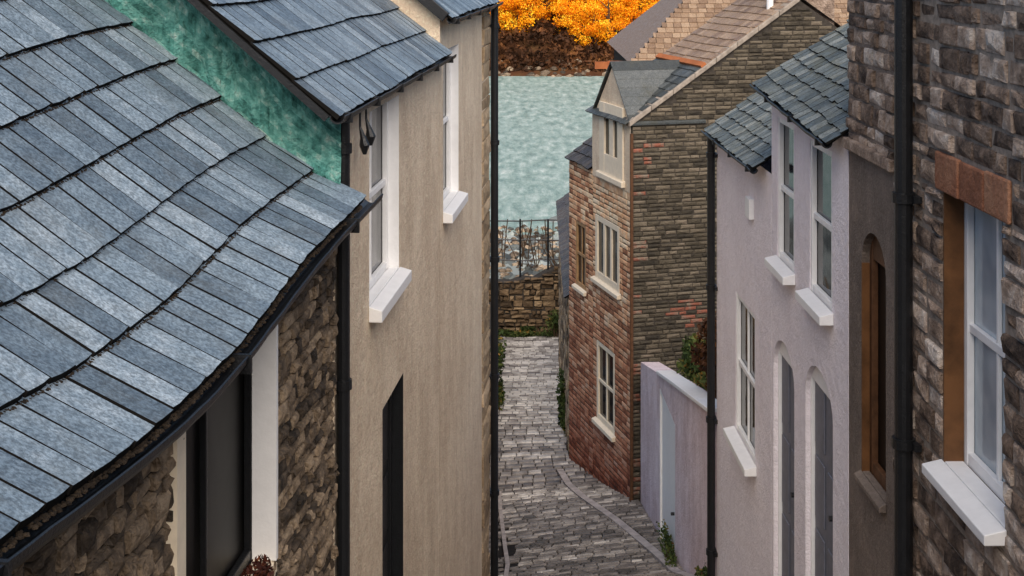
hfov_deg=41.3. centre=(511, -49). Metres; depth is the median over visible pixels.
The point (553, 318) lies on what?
weeds
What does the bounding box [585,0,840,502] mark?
brick house
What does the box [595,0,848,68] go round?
tile roofed house
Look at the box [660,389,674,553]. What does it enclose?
door
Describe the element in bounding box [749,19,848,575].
limewashed cottage
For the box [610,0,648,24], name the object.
autumn tree
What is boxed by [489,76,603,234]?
sea
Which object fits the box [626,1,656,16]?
autumn tree
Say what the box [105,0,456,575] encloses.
rendered cottage
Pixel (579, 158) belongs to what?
brick cottage
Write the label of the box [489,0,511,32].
autumn tree
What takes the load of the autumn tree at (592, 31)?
on the ground
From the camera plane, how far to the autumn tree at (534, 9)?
193.01 m
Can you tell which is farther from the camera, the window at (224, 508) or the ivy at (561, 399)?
the ivy at (561, 399)
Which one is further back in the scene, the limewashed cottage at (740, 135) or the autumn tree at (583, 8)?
the autumn tree at (583, 8)
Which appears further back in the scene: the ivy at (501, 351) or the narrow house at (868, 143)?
the ivy at (501, 351)
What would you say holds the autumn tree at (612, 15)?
on the ground
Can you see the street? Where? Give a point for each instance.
(560, 513)
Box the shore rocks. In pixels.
[489,59,613,76]
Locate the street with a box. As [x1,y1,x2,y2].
[489,335,696,575]
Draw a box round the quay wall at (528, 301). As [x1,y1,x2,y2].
[489,264,558,334]
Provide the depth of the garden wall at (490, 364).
29.66 m
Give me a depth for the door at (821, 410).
10.90 m
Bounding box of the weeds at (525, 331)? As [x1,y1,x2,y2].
[498,326,543,337]
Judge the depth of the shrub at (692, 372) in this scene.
19.31 m
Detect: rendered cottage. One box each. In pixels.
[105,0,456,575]
[391,0,502,575]
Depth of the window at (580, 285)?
25.20 m
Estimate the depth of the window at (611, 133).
23.36 m
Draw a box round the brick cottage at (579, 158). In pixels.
[565,137,592,475]
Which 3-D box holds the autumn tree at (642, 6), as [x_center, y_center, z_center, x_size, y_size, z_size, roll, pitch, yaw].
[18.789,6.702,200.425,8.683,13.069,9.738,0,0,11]
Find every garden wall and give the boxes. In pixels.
[489,302,490,433]
[641,362,716,575]
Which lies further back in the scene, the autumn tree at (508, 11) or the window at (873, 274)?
the autumn tree at (508, 11)
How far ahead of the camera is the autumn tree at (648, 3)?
198.82 m
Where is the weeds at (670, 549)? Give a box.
[656,519,677,566]
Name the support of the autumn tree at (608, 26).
on the ground
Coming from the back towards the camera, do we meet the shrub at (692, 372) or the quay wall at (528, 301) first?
the quay wall at (528, 301)
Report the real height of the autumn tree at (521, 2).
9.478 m
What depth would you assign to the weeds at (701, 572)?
15.65 m
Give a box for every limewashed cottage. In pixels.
[701,92,771,575]
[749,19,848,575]
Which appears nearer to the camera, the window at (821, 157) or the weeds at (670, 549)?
the window at (821, 157)
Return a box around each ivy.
[490,331,506,410]
[555,368,566,435]
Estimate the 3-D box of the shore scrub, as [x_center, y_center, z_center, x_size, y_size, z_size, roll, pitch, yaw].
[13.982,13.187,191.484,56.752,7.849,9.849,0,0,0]
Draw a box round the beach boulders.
[489,224,558,278]
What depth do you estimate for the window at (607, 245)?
23.72 m
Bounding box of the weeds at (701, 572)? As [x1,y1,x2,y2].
[694,560,706,575]
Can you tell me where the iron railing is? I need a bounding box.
[490,219,558,277]
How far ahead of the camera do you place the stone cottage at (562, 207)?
29.74 m
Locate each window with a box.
[166,325,277,575]
[369,102,411,322]
[443,48,467,222]
[572,220,586,295]
[590,214,620,299]
[592,340,615,441]
[596,101,624,187]
[723,292,756,476]
[764,117,794,284]
[795,140,833,325]
[854,236,885,512]
[922,150,1011,545]
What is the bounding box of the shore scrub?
[489,17,615,72]
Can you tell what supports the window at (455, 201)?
in the rendered cottage at (466, 31)
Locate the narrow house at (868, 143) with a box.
[842,0,893,575]
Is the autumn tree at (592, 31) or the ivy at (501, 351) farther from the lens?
the autumn tree at (592, 31)
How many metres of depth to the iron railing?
41.49 m
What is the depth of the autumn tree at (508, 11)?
197.05 m
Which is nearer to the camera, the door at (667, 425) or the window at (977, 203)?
the window at (977, 203)
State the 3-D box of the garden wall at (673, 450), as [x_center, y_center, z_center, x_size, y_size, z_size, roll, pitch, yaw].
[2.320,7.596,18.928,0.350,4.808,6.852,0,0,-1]
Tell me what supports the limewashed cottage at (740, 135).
on the ground
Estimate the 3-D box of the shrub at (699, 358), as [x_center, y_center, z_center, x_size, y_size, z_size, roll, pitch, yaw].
[2.673,5.175,17.486,0.899,0.921,2.857,0,0,0]
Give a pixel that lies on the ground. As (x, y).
(514, 272)
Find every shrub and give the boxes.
[675,333,706,390]
[689,311,716,398]
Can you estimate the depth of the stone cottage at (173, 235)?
6.40 m
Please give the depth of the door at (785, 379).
12.18 m
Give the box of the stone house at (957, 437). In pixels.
[891,0,1023,575]
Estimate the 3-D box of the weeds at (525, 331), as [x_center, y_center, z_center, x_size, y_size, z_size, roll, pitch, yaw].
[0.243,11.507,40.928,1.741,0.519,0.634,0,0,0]
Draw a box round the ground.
[489,0,652,278]
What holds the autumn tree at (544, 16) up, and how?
on the ground
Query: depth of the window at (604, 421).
23.78 m
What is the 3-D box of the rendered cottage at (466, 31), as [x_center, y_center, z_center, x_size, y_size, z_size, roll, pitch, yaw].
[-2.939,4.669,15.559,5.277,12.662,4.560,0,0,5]
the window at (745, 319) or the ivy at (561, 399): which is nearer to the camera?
the window at (745, 319)
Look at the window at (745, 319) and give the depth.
13.85 m
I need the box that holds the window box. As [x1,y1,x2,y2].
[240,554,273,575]
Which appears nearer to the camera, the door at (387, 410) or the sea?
the door at (387, 410)
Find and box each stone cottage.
[0,0,382,575]
[556,193,568,455]
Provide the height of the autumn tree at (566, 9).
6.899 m
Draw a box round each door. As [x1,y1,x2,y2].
[382,394,391,575]
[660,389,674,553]
[778,342,793,575]
[811,367,832,575]
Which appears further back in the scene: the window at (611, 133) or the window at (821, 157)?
the window at (611, 133)
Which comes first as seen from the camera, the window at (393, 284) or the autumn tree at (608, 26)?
the window at (393, 284)
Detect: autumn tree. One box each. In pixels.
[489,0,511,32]
[490,1,536,23]
[497,0,548,32]
[510,0,550,33]
[535,0,575,21]
[538,0,589,19]
[551,0,586,34]
[569,0,607,24]
[569,1,614,47]
[577,0,623,22]
[581,0,631,41]
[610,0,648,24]
[616,0,650,25]
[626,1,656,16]
[638,0,658,8]
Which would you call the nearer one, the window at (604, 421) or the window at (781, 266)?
the window at (781, 266)
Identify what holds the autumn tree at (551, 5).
on the ground
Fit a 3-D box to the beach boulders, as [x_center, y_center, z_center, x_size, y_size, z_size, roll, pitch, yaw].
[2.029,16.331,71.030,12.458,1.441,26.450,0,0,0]
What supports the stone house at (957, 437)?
on the ground
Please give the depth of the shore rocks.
186.67 m
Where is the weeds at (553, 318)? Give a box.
[538,308,558,337]

